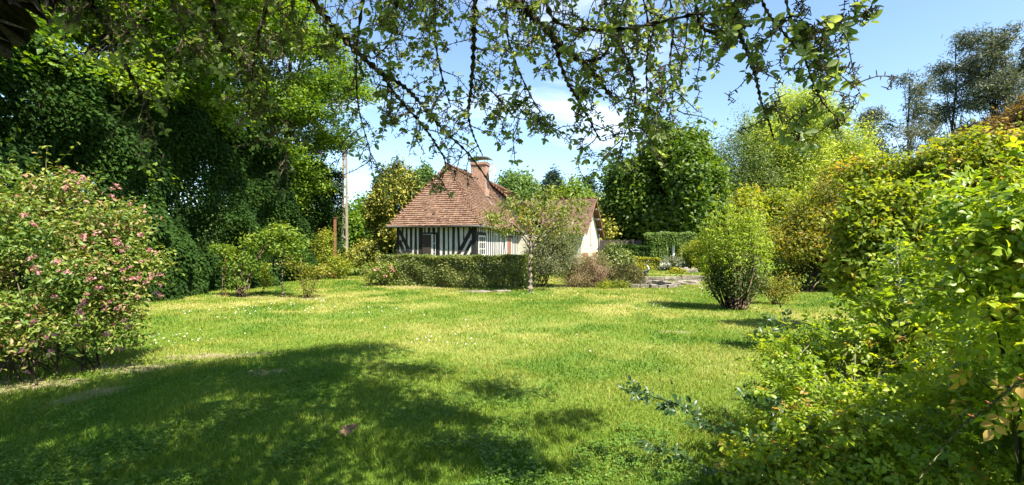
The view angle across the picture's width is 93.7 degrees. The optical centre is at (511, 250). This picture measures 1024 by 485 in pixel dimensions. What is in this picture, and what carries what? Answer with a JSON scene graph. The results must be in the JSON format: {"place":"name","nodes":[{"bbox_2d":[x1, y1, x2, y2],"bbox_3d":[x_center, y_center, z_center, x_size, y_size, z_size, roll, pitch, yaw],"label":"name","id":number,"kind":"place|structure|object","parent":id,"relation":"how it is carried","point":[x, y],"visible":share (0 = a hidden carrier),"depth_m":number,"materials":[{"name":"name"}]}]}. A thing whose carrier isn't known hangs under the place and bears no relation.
{"place":"outdoors","nodes":[
{"label":"outdoors","id":0,"kind":"place"},
{"bbox_2d":[0,259,1014,484],"bbox_3d":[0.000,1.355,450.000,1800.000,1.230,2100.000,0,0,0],"label":"lawn","id":1,"kind":"structure","parent":0,"point":[34,384],"depth_m":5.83,"materials":[{"name":"plant"}]},
{"bbox_2d":[0,4,89,146],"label":"tall lime tree","id":2,"kind":"object","parent":1,"relation":"on","point":[57,33],"visible":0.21,"depth_m":10.61,"materials":[{"name":"green plant"}]},
{"bbox_2d":[0,141,184,386],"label":"weigela bush","id":3,"kind":"object","parent":1,"relation":"on","point":[41,223],"visible":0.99,"depth_m":5.99,"materials":[{"name":"green plant"}]},
{"bbox_2d":[48,0,256,255],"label":"tall lime tree","id":4,"kind":"object","parent":1,"relation":"on","point":[80,38],"visible":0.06,"depth_m":18.45,"materials":[{"name":"green plant"}]},
{"bbox_2d":[0,0,308,191],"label":"tall lime tree","id":5,"kind":"object","parent":1,"relation":"on","point":[150,74],"visible":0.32,"depth_m":14.16,"materials":[{"name":"green plant"}]},
{"bbox_2d":[0,25,346,320],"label":"tall hornbeam hedge","id":6,"kind":"object","parent":1,"relation":"on","point":[96,118],"visible":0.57,"depth_m":15.15,"materials":[{"name":"green plant"}]},
{"bbox_2d":[31,0,335,266],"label":"tall lime tree","id":7,"kind":"object","parent":1,"relation":"on","point":[219,113],"visible":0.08,"depth_m":17.50,"materials":[{"name":"green plant"}]},
{"bbox_2d":[205,241,238,295],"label":"standard rose","id":8,"kind":"object","parent":1,"relation":"on","point":[221,248],"visible":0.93,"depth_m":15.75,"materials":[{"name":"green plant"}]},
{"bbox_2d":[99,0,374,219],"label":"tall lime tree","id":9,"kind":"object","parent":1,"relation":"on","point":[328,83],"visible":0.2,"depth_m":23.33,"materials":[{"name":"green plant"}]},
{"bbox_2d":[213,218,290,296],"bbox_3d":[-8.496,0.245,15.810,2.460,2.631,1.189,0,0,0],"label":"multi stemmed rose","id":10,"kind":"object","parent":1,"relation":"on","point":[239,291],"visible":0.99,"depth_m":15.69,"materials":[{"name":"green plant"}]},
{"bbox_2d":[257,262,275,291],"bbox_3d":[-8.847,0.987,17.312,0.663,1.146,0.579,0,0,0],"label":"rose sapling","id":11,"kind":"object","parent":1,"relation":"on","point":[264,274],"visible":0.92,"depth_m":17.27,"materials":[{"name":"green plant"}]},
{"bbox_2d":[254,221,315,296],"bbox_3d":[-7.694,0.311,16.164,2.098,2.648,1.446,0,0,0],"label":"standard tree","id":12,"kind":"object","parent":1,"relation":"on","point":[277,247],"visible":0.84,"depth_m":16.10,"materials":[{"name":"green plant"}]},
{"bbox_2d":[207,2,385,277],"bbox_3d":[-12.125,-6.154,26.718,11.124,15.553,10.787,0,0,0],"label":"tall lime tree","id":13,"kind":"object","parent":1,"relation":"on","point":[336,137],"visible":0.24,"depth_m":26.03,"materials":[{"name":"green plant"}]},
{"bbox_2d":[281,252,337,297],"bbox_3d":[-6.789,0.803,15.982,2.005,1.588,1.111,0,0,0],"label":"weeping rose","id":14,"kind":"object","parent":1,"relation":"on","point":[307,277],"visible":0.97,"depth_m":15.88,"materials":[{"name":"green green leaf"},{"name":"brown twig"}]},
{"bbox_2d":[310,225,354,278],"bbox_3d":[-9.909,0.096,26.156,2.814,3.025,1.898,0,0,0],"label":"hedge end bush","id":15,"kind":"object","parent":1,"relation":"on","point":[340,265],"visible":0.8,"depth_m":26.00,"materials":[{"name":"green plant"}]},
{"bbox_2d":[334,218,335,276],"bbox_3d":[-10.100,-0.115,27.460,0.240,3.530,0.220,0,0,0],"label":"rusty post","id":16,"kind":"object","parent":1,"relation":"on","point":[335,237],"visible":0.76,"depth_m":27.38,"materials":[{"name":"metal"}]},
{"bbox_2d":[342,147,348,247],"bbox_3d":[-11.492,-2.950,33.330,0.625,9.200,0.260,0,0,0],"label":"utility pole","id":17,"kind":"object","parent":1,"relation":"on","point":[345,166],"visible":0.45,"depth_m":33.20,"materials":[{"name":"wood"}]},
{"bbox_2d":[335,423,357,435],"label":"fallen oak leaf","id":18,"kind":"object","parent":1,"relation":"on","point":[348,428],"visible":1,"depth_m":3.92,"materials":[{"name":"brown plant"}]},
{"bbox_2d":[0,345,714,484],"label":"clover","id":19,"kind":"object","parent":1,"relation":"on","point":[483,452],"visible":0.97,"depth_m":3.65,"materials":[{"name":"green plant"}]},
{"bbox_2d":[336,190,388,257],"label":"background tree","id":20,"kind":"object","parent":1,"relation":"on","point":[356,228],"visible":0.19,"depth_m":41.83,"materials":[{"name":"green plant"}]},
{"bbox_2d":[350,259,402,285],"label":"rose bush","id":21,"kind":"object","parent":1,"relation":"on","point":[380,271],"visible":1,"depth_m":20.76,"materials":[{"name":"green plant"}]},
{"bbox_2d":[337,151,424,274],"bbox_3d":[-7.818,-2.270,30.066,5.395,7.848,4.142,0,0,0],"label":"tree","id":22,"kind":"object","parent":1,"relation":"on","point":[380,203],"visible":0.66,"depth_m":29.13,"materials":[{"name":"green plant"}]},
{"bbox_2d":[105,274,702,352],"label":"daisies","id":23,"kind":"object","parent":1,"relation":"on","point":[352,312],"visible":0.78,"depth_m":11.27,"materials":[{"name":"white plant"}]},
{"bbox_2d":[411,157,437,189],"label":"distant tree","id":24,"kind":"object","parent":1,"relation":"on","point":[424,171],"visible":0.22,"depth_m":68.19,"materials":[{"name":"green plant"}]},
{"bbox_2d":[0,0,902,198],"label":"apple tree","id":25,"kind":"object","parent":1,"relation":"on","point":[19,25],"visible":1,"depth_m":2.98,"materials":[{"name":"green plant"}]},
{"bbox_2d":[376,253,536,288],"bbox_3d":[-2.602,0.872,20.698,7.464,1.561,1.401,0,0,24],"label":"box hedge","id":26,"kind":"object","parent":1,"relation":"on","point":[494,270],"visible":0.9,"depth_m":19.92,"materials":[{"name":"green plant"}]},
{"bbox_2d":[386,156,551,279],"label":"half timbered cottage","id":27,"kind":"structure","parent":1,"relation":"on","point":[423,221],"depth_m":25.33,"materials":[{"name":"brown tile"}]},
{"bbox_2d":[431,234,437,254],"bbox_3d":[-4.031,0.067,24.948,0.358,1.867,0.026,0,0,14],"label":"door","id":28,"kind":"structure","parent":27,"relation":"in","point":[434,242],"depth_m":24.95,"materials":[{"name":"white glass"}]},
{"bbox_2d":[478,235,485,254],"bbox_3d":[-1.566,-0.230,25.380,0.441,1.120,1.288,0,0,0],"label":"window","id":29,"kind":"structure","parent":27,"relation":"in","point":[481,239],"depth_m":25.33,"materials":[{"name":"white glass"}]},
{"bbox_2d":[506,237,511,253],"bbox_3d":[-0.183,0.090,30.733,0.040,1.820,1.300,0,0,14],"label":"door","id":30,"kind":"structure","parent":27,"relation":"in","point":[508,243],"depth_m":30.52,"materials":[{"name":"brown paint"}]},
{"bbox_2d":[462,290,491,292],"bbox_3d":[-1.327,1.547,17.912,1.332,0.138,0.558,0,0,0],"label":"flat stone","id":31,"kind":"object","parent":1,"relation":"on","point":[478,291],"visible":0.53,"depth_m":17.73,"materials":[{"name":"beige stone"}]},
{"bbox_2d":[128,209,827,255],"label":"woodland","id":32,"kind":"object","parent":1,"relation":"on","point":[205,230],"depth_m":98.41,"materials":[{"name":"green plant"}]},
{"bbox_2d":[491,164,545,200],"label":"distant tree","id":33,"kind":"object","parent":1,"relation":"on","point":[520,184],"visible":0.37,"depth_m":73.02,"materials":[{"name":"green plant"}]},
{"bbox_2d":[515,169,542,194],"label":"distant tree","id":34,"kind":"object","parent":1,"relation":"on","point":[535,182],"visible":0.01,"depth_m":80.61,"materials":[{"name":"green plant"}]},
{"bbox_2d":[474,179,593,292],"bbox_3d":[0.906,-0.523,17.762,4.540,4.266,2.260,0,0,0],"label":"cherry tree","id":35,"kind":"object","parent":1,"relation":"on","point":[532,233],"visible":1,"depth_m":17.63,"materials":[{"name":"green plant"}]},
{"bbox_2d":[518,220,584,287],"bbox_3d":[1.651,0.142,20.341,3.092,2.887,2.442,0,0,0],"label":"grey green shrub","id":36,"kind":"object","parent":1,"relation":"on","point":[549,251],"visible":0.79,"depth_m":20.08,"materials":[{"name":"green plant"}]},
{"bbox_2d":[537,164,565,198],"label":"distant conifer","id":37,"kind":"object","parent":1,"relation":"on","point":[553,177],"visible":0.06,"depth_m":79.22,"materials":[{"name":"green plant"}]},
{"bbox_2d":[510,197,604,270],"bbox_3d":[2.507,-1.316,39.642,9.043,5.932,7.979,0,0,20],"label":"cream gabled annex","id":38,"kind":"object","parent":1,"relation":"on","point":[594,230],"visible":0.17,"depth_m":37.72,"materials":[{"name":"brown tile"},{"name":"cream plaster"},{"name":"brown painted wood"}]},
{"bbox_2d":[548,171,603,207],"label":"distant tree","id":39,"kind":"object","parent":1,"relation":"on","point":[578,185],"visible":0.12,"depth_m":69.00,"materials":[{"name":"green plant"}]},
{"bbox_2d":[554,247,614,286],"bbox_3d":[3.091,0.725,20.569,2.726,1.815,2.124,0,0,0],"label":"tamarisk bush","id":40,"kind":"object","parent":1,"relation":"on","point":[583,277],"visible":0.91,"depth_m":20.32,"materials":[{"name":"brown plant"}]},
{"bbox_2d":[583,168,598,194],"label":"poplar tree","id":41,"kind":"object","parent":1,"relation":"on","point":[593,185],"visible":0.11,"depth_m":85.48,"materials":[{"name":"green plant"}]},
{"bbox_2d":[593,190,605,207],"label":"distant tree","id":42,"kind":"object","parent":1,"relation":"on","point":[598,196],"depth_m":74.20,"materials":[{"name":"green plant"}]},
{"bbox_2d":[598,201,624,243],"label":"distant tree","id":43,"kind":"object","parent":1,"relation":"on","point":[611,230],"visible":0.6,"depth_m":45.51,"materials":[{"name":"yellow plant"}]},
{"bbox_2d":[594,279,631,288],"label":"yellow flowering plant","id":44,"kind":"object","parent":1,"relation":"on","point":[610,284],"visible":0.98,"depth_m":19.79,"materials":[{"name":"green plant"}]},
{"bbox_2d":[592,239,641,271],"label":"broad leaved shrub","id":45,"kind":"object","parent":1,"relation":"on","point":[616,254],"visible":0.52,"depth_m":22.44,"materials":[{"name":"green plant"}]},
{"bbox_2d":[598,240,640,254],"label":"weathered fence","id":46,"kind":"object","parent":1,"relation":"on","point":[601,243],"visible":0.2,"depth_m":43.50,"materials":[{"name":"grey wood"}]},
{"bbox_2d":[599,260,648,287],"bbox_3d":[4.719,1.099,20.689,2.366,1.455,1.950,0,0,0],"label":"lavender mound","id":47,"kind":"object","parent":1,"relation":"on","point":[632,273],"visible":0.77,"depth_m":20.35,"materials":[{"name":"green plant"}]},
{"bbox_2d":[594,150,662,245],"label":"chestnut tree","id":48,"kind":"object","parent":1,"relation":"on","point":[624,199],"visible":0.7,"depth_m":45.43,"materials":[{"name":"green plant"}]},
{"bbox_2d":[627,256,661,269],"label":"golden privet hedge","id":49,"kind":"object","parent":1,"relation":"on","point":[653,262],"visible":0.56,"depth_m":29.45,"materials":[{"name":"yellow plant"}]},
{"bbox_2d":[642,260,649,282],"bbox_3d":[6.381,0.999,22.800,0.620,1.104,0.277,0,0,0],"label":"heron statue","id":50,"kind":"object","parent":1,"relation":"on","point":[646,271],"visible":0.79,"depth_m":22.76,"materials":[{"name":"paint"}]},
{"bbox_2d":[626,280,680,287],"bbox_3d":[5.760,1.676,21.292,3.128,0.608,3.305,0,0,0],"label":"pond edging","id":51,"kind":"object","parent":1,"relation":"on","point":[657,284],"visible":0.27,"depth_m":19.92,"materials":[{"name":"stone"}]},
{"bbox_2d":[644,231,697,260],"bbox_3d":[11.026,-0.074,33.688,3.289,2.607,2.458,0,0,0],"label":"ivy pergola","id":52,"kind":"object","parent":1,"relation":"on","point":[659,243],"visible":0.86,"depth_m":32.64,"materials":[{"name":"green plant"}]},
{"bbox_2d":[657,254,692,270],"bbox_3d":[9.657,0.739,28.459,1.776,1.220,2.132,0,0,-42],"label":"variegated mound","id":53,"kind":"object","parent":1,"relation":"on","point":[667,263],"visible":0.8,"depth_m":28.30,"materials":[{"name":"white plant"}]},
{"bbox_2d":[667,267,686,273],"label":"yellow plant","id":54,"kind":"object","parent":1,"relation":"on","point":[677,270],"visible":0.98,"depth_m":25.91,"materials":[{"name":"yellow plant"}]},
{"bbox_2d":[621,113,738,250],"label":"chestnut tree","id":55,"kind":"object","parent":1,"relation":"on","point":[694,174],"visible":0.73,"depth_m":42.24,"materials":[{"name":"green plant"}]},
{"bbox_2d":[681,267,690,272],"bbox_3d":[9.592,1.168,26.599,0.619,0.553,0.453,0,0,0],"label":"rockery stone","id":56,"kind":"object","parent":1,"relation":"on","point":[688,270],"visible":0.4,"depth_m":26.40,"materials":[{"name":"beige stone"}]},
{"bbox_2d":[675,280,699,284],"bbox_3d":[7.962,1.509,21.890,1.367,0.364,0.611,0,0,0],"label":"flat rock","id":57,"kind":"object","parent":1,"relation":"on","point":[689,282],"visible":0.48,"depth_m":21.65,"materials":[{"name":"stone"}]},
{"bbox_2d":[671,236,718,271],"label":"rockery shrub","id":58,"kind":"object","parent":1,"relation":"on","point":[691,254],"visible":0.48,"depth_m":27.77,"materials":[{"name":"green plant"}]},
{"bbox_2d":[607,243,792,262],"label":"dark clipped hedge","id":59,"kind":"object","parent":1,"relation":"on","point":[644,251],"visible":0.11,"depth_m":40.16,"materials":[{"name":"green plant"}]},
{"bbox_2d":[642,275,795,281],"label":"stone wall","id":60,"kind":"structure","parent":1,"relation":"on","point":[674,278],"depth_m":23.84,"materials":[{"name":"grey stone"}]},
{"bbox_2d":[695,184,777,309],"bbox_3d":[5.848,-0.100,12.653,1.991,3.386,1.724,0,0,0],"label":"vase shaped shrub","id":61,"kind":"object","parent":1,"relation":"on","point":[733,274],"visible":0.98,"depth_m":12.36,"materials":[{"name":"green plant"}]},
{"bbox_2d":[708,103,794,200],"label":"birch tree","id":62,"kind":"object","parent":1,"relation":"on","point":[771,180],"visible":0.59,"depth_m":54.31,"materials":[{"name":"green plant"}]},
{"bbox_2d":[710,181,824,243],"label":"background tree","id":63,"kind":"object","parent":1,"relation":"on","point":[765,202],"visible":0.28,"depth_m":45.99,"materials":[{"name":"green plant"}]},
{"bbox_2d":[757,271,804,304],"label":"rose bush","id":64,"kind":"object","parent":1,"relation":"on","point":[782,290],"visible":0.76,"depth_m":13.75,"materials":[{"name":"green plant"}]},
{"bbox_2d":[735,157,858,292],"bbox_3d":[12.876,-1.099,18.139,8.157,5.496,5.177,0,0,23],"label":"copper shrub","id":65,"kind":"object","parent":1,"relation":"on","point":[799,240],"visible":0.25,"depth_m":18.16,"materials":[{"name":"green plant"}]},
{"bbox_2d":[727,73,893,228],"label":"willow tree","id":66,"kind":"object","parent":1,"relation":"on","point":[804,162],"visible":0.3,"depth_m":54.50,"materials":[{"name":"green plant"}]},
{"bbox_2d":[617,232,1011,484],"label":"garden rose","id":67,"kind":"object","parent":1,"relation":"on","point":[867,361],"visible":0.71,"depth_m":3.11,"materials":[{"name":"green plant"}]},
{"bbox_2d":[848,105,895,159],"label":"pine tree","id":68,"kind":"object","parent":1,"relation":"on","point":[877,114],"visible":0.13,"depth_m":58.91,"materials":[{"name":"green plant"}]},
{"bbox_2d":[877,70,951,160],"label":"pine tree","id":69,"kind":"object","parent":1,"relation":"on","point":[920,107],"visible":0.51,"depth_m":59.06,"materials":[{"name":"green plant"}]},
{"bbox_2d":[812,111,1023,318],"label":"hazel bush","id":70,"kind":"object","parent":1,"relation":"on","point":[881,193],"visible":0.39,"depth_m":6.62,"materials":[{"name":"green plant"}]},
{"bbox_2d":[829,136,1023,484],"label":"garden rose","id":71,"kind":"object","parent":1,"relation":"on","point":[989,242],"visible":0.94,"depth_m":2.04,"materials":[{"name":"green plant"}]},
{"bbox_2d":[834,183,1023,470],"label":"garden rose","id":72,"kind":"object","parent":1,"relation":"on","point":[908,269],"visible":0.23,"depth_m":3.67,"materials":[{"name":"green plant"}]},
{"bbox_2d":[917,23,997,142],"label":"pine tree","id":73,"kind":"object","parent":1,"relation":"on","point":[951,88],"visible":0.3,"depth_m":61.73,"materials":[{"name":"green plant"}]},
{"bbox_2d":[946,94,1023,139],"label":"copper maple","id":74,"kind":"object","parent":1,"relation":"on","point":[1006,119],"visible":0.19,"depth_m":24.29,"materials":[{"name":"green plant"}]},
{"bbox_2d":[951,20,1023,124],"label":"pine tree","id":75,"kind":"object","parent":1,"relation":"on","point":[998,85],"visible":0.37,"depth_m":57.06,"materials":[{"name":"green plant"}]},
{"bbox_2d":[980,35,1023,131],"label":"pine tree","id":76,"kind":"object","parent":1,"relation":"on","point":[1022,62],"visible":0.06,"depth_m":60.65,"materials":[{"name":"green plant"}]},
{"bbox_2d":[1,0,1023,208],"label":"sky","id":77,"kind":"structure","parent":0,"point":[907,36],"materials":[{"name":"blue"}]}
]}

